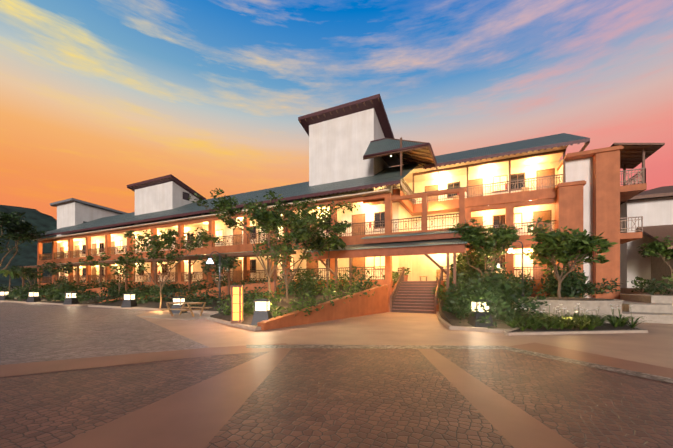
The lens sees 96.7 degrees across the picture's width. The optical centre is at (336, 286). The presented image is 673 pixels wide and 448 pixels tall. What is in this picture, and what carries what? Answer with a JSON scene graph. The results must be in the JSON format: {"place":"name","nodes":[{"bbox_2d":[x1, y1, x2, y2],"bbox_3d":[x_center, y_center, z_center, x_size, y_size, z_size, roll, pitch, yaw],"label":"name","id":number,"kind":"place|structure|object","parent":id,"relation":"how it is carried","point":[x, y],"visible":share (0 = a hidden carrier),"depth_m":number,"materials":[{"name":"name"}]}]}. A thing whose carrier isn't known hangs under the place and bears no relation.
{"place":"outdoors","nodes":[
{"label":"outdoors","id":0,"kind":"place"},
{"bbox_2d":[0,205,56,286],"bbox_3d":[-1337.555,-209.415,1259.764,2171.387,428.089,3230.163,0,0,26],"label":"mountain ridge","id":1,"kind":"structure","parent":0,"point":[27,256],"depth_m":1091.28,"materials":[{"name":"green plant"}]},
{"bbox_2d":[0,287,316,364],"bbox_3d":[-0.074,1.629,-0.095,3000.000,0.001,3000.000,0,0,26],"label":"paved ground","id":2,"kind":"structure","parent":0,"point":[30,332],"depth_m":10.12,"materials":[{"name":"stone"}]},
{"bbox_2d":[0,211,45,269],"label":"dark tree","id":3,"kind":"object","parent":2,"relation":"on","point":[15,225],"visible":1,"depth_m":35.93,"materials":[{"name":"green plant"}]},
{"bbox_2d":[0,290,140,305],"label":"planting bed","id":4,"kind":"object","parent":2,"relation":"on","point":[83,303],"visible":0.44,"depth_m":27.52,"materials":[{"name":"soil"}]},
{"bbox_2d":[0,291,10,299],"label":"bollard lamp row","id":5,"kind":"object","parent":4,"relation":"on","point":[2,295],"visible":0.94,"depth_m":31.57,"materials":[{"name":"beige"}]},
{"bbox_2d":[0,270,26,290],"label":"tree","id":6,"kind":"object","parent":4,"relation":"on","point":[7,272],"visible":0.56,"depth_m":34.06,"materials":[{"name":"green plant"}]},
{"bbox_2d":[9,265,42,291],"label":"tree","id":7,"kind":"object","parent":4,"relation":"on","point":[29,273],"visible":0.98,"depth_m":32.18,"materials":[{"name":"green plant"}]},
{"bbox_2d":[26,292,40,301],"bbox_3d":[-28.625,0.994,28.291,0.718,0.990,0.718,0,0,1],"label":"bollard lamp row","id":8,"kind":"object","parent":4,"relation":"on","point":[33,297],"visible":0.98,"depth_m":28.06,"materials":[{"name":"beige"}]},
{"bbox_2d":[37,261,77,287],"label":"tree","id":9,"kind":"object","parent":4,"relation":"on","point":[65,268],"visible":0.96,"depth_m":30.32,"materials":[{"name":"green plant"}]},
{"bbox_2d":[63,292,78,304],"bbox_3d":[-21.987,0.994,24.786,0.718,0.990,0.718,0,0,1],"label":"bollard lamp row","id":10,"kind":"object","parent":4,"relation":"on","point":[71,298],"visible":0.96,"depth_m":24.55,"materials":[{"name":"beige"}]},
{"bbox_2d":[0,279,152,302],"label":"shrubs","id":11,"kind":"object","parent":4,"relation":"on","point":[50,291],"visible":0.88,"depth_m":29.69,"materials":[{"name":"green plant"}]},
{"bbox_2d":[79,253,143,299],"bbox_3d":[-18.468,-0.675,24.941,3.846,4.015,3.740,0,0,0],"label":"tree","id":12,"kind":"object","parent":2,"relation":"on","point":[120,262],"visible":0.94,"depth_m":24.16,"materials":[{"name":"green plant"}]},
{"bbox_2d":[0,343,285,376],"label":"paving band","id":13,"kind":"object","parent":2,"relation":"on","point":[43,367],"visible":1,"depth_m":6.51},
{"bbox_2d":[88,290,293,313],"bbox_3d":[-11.159,1.006,23.546,15.849,1.348,6.940,0,0,26],"label":"planting bed","id":14,"kind":"object","parent":2,"relation":"on","point":[151,305],"visible":0.23,"depth_m":21.20,"materials":[{"name":"soil"}]},
{"bbox_2d":[121,293,136,307],"bbox_3d":[-14.769,0.994,21.336,0.718,0.990,0.718,0,0,1],"label":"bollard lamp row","id":15,"kind":"object","parent":14,"relation":"on","point":[129,300],"visible":1,"depth_m":21.11,"materials":[{"name":"beige"}]},
{"bbox_2d":[96,275,295,306],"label":"shrubs","id":16,"kind":"object","parent":14,"relation":"on","point":[167,290],"visible":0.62,"depth_m":23.08,"materials":[{"name":"green plant"}]},
{"bbox_2d":[195,253,240,289],"bbox_3d":[-8.274,-0.556,20.843,2.896,3.383,2.956,0,0,-32],"label":"tree","id":17,"kind":"object","parent":14,"relation":"on","point":[227,265],"visible":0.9,"depth_m":20.81,"materials":[{"name":"green plant"}]},
{"bbox_2d":[207,287,373,330],"bbox_3d":[-1.696,0.880,16.555,6.580,1.598,11.433,0,0,26],"label":"plant bed","id":18,"kind":"object","parent":2,"relation":"on","point":[222,318],"visible":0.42,"depth_m":14.63,"materials":[{"name":"green plant"}]},
{"bbox_2d":[230,285,243,323],"bbox_3d":[-4.027,0.724,12.157,0.420,1.530,0.420,0,0,1],"label":"tall lantern","id":19,"kind":"object","parent":18,"relation":"on","point":[237,304],"visible":1,"depth_m":12.01,"materials":[{"name":"yellow glass"}]},
{"bbox_2d":[251,299,271,324],"bbox_3d":[-2.901,0.994,11.730,0.718,0.990,0.718,0,0,1],"label":"bollard lamp","id":20,"kind":"object","parent":18,"relation":"on","point":[262,311],"visible":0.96,"depth_m":11.47,"materials":[{"name":"beige"}]},
{"bbox_2d":[188,188,359,297],"bbox_3d":[-3.853,-2.595,17.872,8.758,6.864,6.876,0,0,37],"label":"tree","id":21,"kind":"object","parent":18,"relation":"on","point":[223,204],"visible":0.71,"depth_m":18.13,"materials":[{"name":"green plant"}]},
{"bbox_2d":[214,275,386,317],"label":"bed shrubs","id":22,"kind":"object","parent":18,"relation":"on","point":[272,298],"visible":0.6,"depth_m":15.42,"materials":[{"name":"green plant"}]},
{"bbox_2d":[250,198,351,302],"bbox_3d":[-2.112,-1.799,16.535,6.679,5.682,5.060,0,0,44],"label":"tree","id":23,"kind":"object","parent":18,"relation":"on","point":[301,225],"visible":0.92,"depth_m":15.92,"materials":[{"name":"green plant"}]},
{"bbox_2d":[277,265,371,297],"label":"bushes","id":24,"kind":"object","parent":18,"relation":"on","point":[309,279],"visible":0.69,"depth_m":18.62,"materials":[{"name":"green plant"}]},
{"bbox_2d":[310,241,346,292],"bbox_3d":[-0.569,-1.187,18.620,2.260,3.636,2.787,0,0,26],"label":"tree","id":25,"kind":"object","parent":18,"relation":"on","point":[343,245],"visible":0.15,"depth_m":18.73,"materials":[{"name":"green plant"}]},
{"bbox_2d":[436,298,532,332],"bbox_3d":[7.462,1.055,16.521,3.746,1.249,13.015,0,0,16],"label":"plant bed","id":26,"kind":"object","parent":2,"relation":"on","point":[449,320],"visible":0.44,"depth_m":11.50,"materials":[{"name":"soil"}]},
{"bbox_2d":[445,251,500,290],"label":"tall shrubs","id":27,"kind":"object","parent":26,"relation":"on","point":[467,273],"visible":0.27,"depth_m":17.93,"materials":[{"name":"green plant"}]},
{"bbox_2d":[439,219,521,280],"bbox_3d":[8.044,-1.569,17.192,4.524,4.432,4.450,0,0,26],"label":"tree","id":28,"kind":"object","parent":26,"relation":"on","point":[493,242],"visible":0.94,"depth_m":16.33,"materials":[{"name":"green plant"}]},
{"bbox_2d":[467,299,493,326],"bbox_3d":[5.404,0.994,11.252,0.718,0.990,0.718,0,0,1],"label":"bollard lamp","id":29,"kind":"object","parent":26,"relation":"on","point":[472,320],"visible":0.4,"depth_m":11.00,"materials":[{"name":"beige"}]},
{"bbox_2d":[440,266,547,326],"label":"bed shrubs","id":30,"kind":"object","parent":26,"relation":"on","point":[492,290],"visible":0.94,"depth_m":11.82,"materials":[{"name":"green plant"}]},
{"bbox_2d":[504,323,647,335],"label":"curb","id":31,"kind":"structure","parent":2,"relation":"on","point":[607,328],"depth_m":10.35,"materials":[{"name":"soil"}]},
{"bbox_2d":[497,303,648,330],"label":"plants","id":32,"kind":"object","parent":31,"relation":"on","point":[580,322],"visible":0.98,"depth_m":10.85,"materials":[{"name":"green plant"}]},
{"bbox_2d":[620,288,672,323],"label":"stone terraces","id":33,"kind":"object","parent":2,"relation":"on","point":[656,307],"visible":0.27,"depth_m":14.46,"materials":[{"name":"beige stone"}]},
{"bbox_2d":[541,278,672,294],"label":"shrubs","id":34,"kind":"object","parent":33,"relation":"on","point":[648,290],"visible":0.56,"depth_m":17.17,"materials":[{"name":"green plant"}]},
{"bbox_2d":[627,273,672,286],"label":"shrubs","id":35,"kind":"object","parent":33,"relation":"on","point":[645,280],"visible":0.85,"depth_m":20.72,"materials":[{"name":"green plant"}]},
{"bbox_2d":[637,235,672,282],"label":"tree","id":36,"kind":"object","parent":33,"relation":"on","point":[655,249],"visible":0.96,"depth_m":20.16,"materials":[{"name":"green plant"}]},
{"bbox_2d":[33,108,592,297],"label":"hotel walls","id":37,"kind":"structure","parent":0,"point":[338,146],"depth_m":25.08,"materials":[{"name":"paint"}]},
{"bbox_2d":[60,137,564,281],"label":"wall","id":38,"kind":"structure","parent":37,"relation":"in","point":[380,216],"depth_m":23.80,"materials":[{"name":"beige paint"}]},
{"bbox_2d":[37,145,622,299],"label":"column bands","id":39,"kind":"object","parent":37,"relation":"attached to","point":[567,200],"visible":0.52,"depth_m":20.59,"materials":[{"name":"orange paint"}]},
{"bbox_2d":[39,168,645,282],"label":"balcony railings","id":40,"kind":"object","parent":37,"relation":"attached to","point":[632,181],"visible":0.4,"depth_m":22.33,"materials":[{"name":"metal"}]},
{"bbox_2d":[0,348,672,447],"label":"paved ground","id":41,"kind":"structure","parent":0,"point":[347,398],"depth_m":4.25,"materials":[{"name":"brown stone"}]},
{"bbox_2d":[52,344,294,447],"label":"paving band","id":42,"kind":"object","parent":41,"relation":"on","point":[200,414],"visible":1,"depth_m":3.72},
{"bbox_2d":[246,345,672,382],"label":"paving strip","id":43,"kind":"object","parent":41,"relation":"on","point":[636,373],"visible":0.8,"depth_m":7.74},
{"bbox_2d":[418,349,577,447],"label":"paving band","id":44,"kind":"object","parent":41,"relation":"on","point":[514,426],"visible":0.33,"depth_m":3.83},
{"bbox_2d":[0,0,672,219],"label":"sky","id":45,"kind":"structure","parent":0,"point":[99,98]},
{"bbox_2d":[136,310,672,368],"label":"concrete apron","id":46,"kind":"object","parent":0,"point":[653,345],"visible":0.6,"depth_m":9.69,"materials":[{"name":"beige concrete"}]},
{"bbox_2d":[119,227,221,308],"bbox_3d":[-10.769,-1.238,20.051,6.426,5.548,4.138,0,0,5],"label":"tree","id":47,"kind":"object","parent":46,"relation":"on","point":[167,238],"visible":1,"depth_m":19.39,"materials":[{"name":"green plant"}]},
{"bbox_2d":[140,313,213,319],"bbox_3d":[-8.170,1.614,16.243,3.700,0.030,2.700,0,0,26],"label":"picnic pad","id":48,"kind":"object","parent":46,"relation":"on","point":[185,316],"visible":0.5,"depth_m":15.85,"materials":[{"name":"concrete"}]},
{"bbox_2d":[158,302,211,316],"bbox_3d":[-8.146,1.259,16.179,1.900,0.795,1.845,0,0,18],"label":"picnic table","id":49,"kind":"object","parent":48,"relation":"on","point":[183,308],"visible":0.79,"depth_m":16.06,"materials":[{"name":"brown wood"}]},
{"bbox_2d":[171,297,187,313],"bbox_3d":[-9.430,1.134,17.898,0.718,0.990,0.718,0,0,1],"label":"bollard light","id":50,"kind":"object","parent":46,"relation":"on","point":[178,299],"visible":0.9,"depth_m":17.65,"materials":[{"name":"beige"}]},
{"bbox_2d":[207,251,220,312],"bbox_3d":[-7.143,-0.231,17.422,0.868,3.621,0.386,0,0,11],"label":"gooseneck lamp","id":51,"kind":"object","parent":46,"relation":"on","point":[209,260],"visible":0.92,"depth_m":17.39,"materials":[{"name":"black metal"}]},
{"bbox_2d":[42,280,387,330],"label":"ramp walls","id":52,"kind":"structure","parent":46,"relation":"on","point":[357,305],"depth_m":15.84,"materials":[{"name":"concrete"}]},
{"bbox_2d":[20,94,589,296],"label":"hotel roofs","id":53,"kind":"structure","parent":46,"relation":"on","point":[416,154],"depth_m":24.37,"materials":[{"name":"grey metal"}]},
{"bbox_2d":[64,155,533,266],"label":"doors","id":54,"kind":"structure","parent":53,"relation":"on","point":[487,175],"depth_m":24.09,"materials":[{"name":"beige wood"}]},
{"bbox_2d":[306,229,467,296],"bbox_3d":[2.892,-1.041,19.214,10.200,4.940,2.600,0,0,26],"label":"entrance canopy","id":55,"kind":"object","parent":53,"relation":"attached to","point":[433,242],"visible":0.75,"depth_m":18.22,"materials":[{"name":"brown wood"}]},
{"bbox_2d":[610,143,664,243],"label":"side balcony","id":56,"kind":"structure","parent":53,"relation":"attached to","point":[633,155],"depth_m":19.63,"materials":[{"name":"orange paint"}]},
{"bbox_2d":[388,253,460,313],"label":"entrance stairs","id":57,"kind":"structure","parent":46,"relation":"on","point":[414,295],"depth_m":20.38,"materials":[{"name":"tile"}]},
{"bbox_2d":[378,271,399,286],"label":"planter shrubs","id":58,"kind":"object","parent":57,"relation":"on","point":[395,275],"visible":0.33,"depth_m":21.57,"materials":[{"name":"green plant"}]},
{"bbox_2d":[404,267,410,280],"bbox_3d":[5.129,-0.916,22.455,0.775,1.091,0.758,0,0,42],"label":"potted plant","id":59,"kind":"object","parent":57,"relation":"on","point":[406,275],"visible":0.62,"depth_m":22.30,"materials":[{"name":"ceramic"}]},
{"bbox_2d":[419,269,452,280],"bbox_3d":[8.515,-0.901,25.182,2.900,1.060,0.620,0,0,26],"label":"bench","id":60,"kind":"object","parent":57,"relation":"on","point":[437,273],"visible":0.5,"depth_m":25.35,"materials":[{"name":"brown wood"}]},
{"bbox_2d":[431,274,456,302],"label":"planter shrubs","id":61,"kind":"object","parent":57,"relation":"on","point":[440,290],"visible":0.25,"depth_m":18.63,"materials":[{"name":"green plant"}]},
{"bbox_2d":[510,297,623,322],"bbox_3d":[11.328,1.119,15.182,4.700,1.020,4.700,0,0,26],"label":"stone planter","id":62,"kind":"object","parent":46,"relation":"on","point":[602,305],"visible":0.56,"depth_m":13.16,"materials":[{"name":"stone"}]},
{"bbox_2d":[508,241,523,296],"bbox_3d":[10.559,-1.031,17.655,0.880,3.321,0.400,0,0,26],"label":"gooseneck lamp","id":63,"kind":"object","parent":62,"relation":"on","point":[522,263],"visible":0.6,"depth_m":17.47,"materials":[{"name":"black metal"}]},
{"bbox_2d":[507,266,589,297],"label":"planter shrubs","id":64,"kind":"object","parent":62,"relation":"on","point":[568,279],"visible":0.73,"depth_m":18.03,"materials":[{"name":"green plant"}]},
{"bbox_2d":[523,216,617,297],"bbox_3d":[11.291,-1.315,14.729,3.685,3.912,5.016,0,0,26],"label":"tree","id":65,"kind":"object","parent":62,"relation":"on","point":[564,248],"visible":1,"depth_m":14.19,"materials":[{"name":"green plant"}]},
{"bbox_2d":[508,343,672,377],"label":"paving band","id":66,"kind":"object","parent":46,"relation":"on","point":[603,360],"visible":1,"depth_m":6.59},
{"bbox_2d":[620,186,672,293],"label":"neighbour building","id":67,"kind":"structure","parent":46,"relation":"on","point":[653,207],"depth_m":23.26,"materials":[{"name":"white paint"}]}
]}

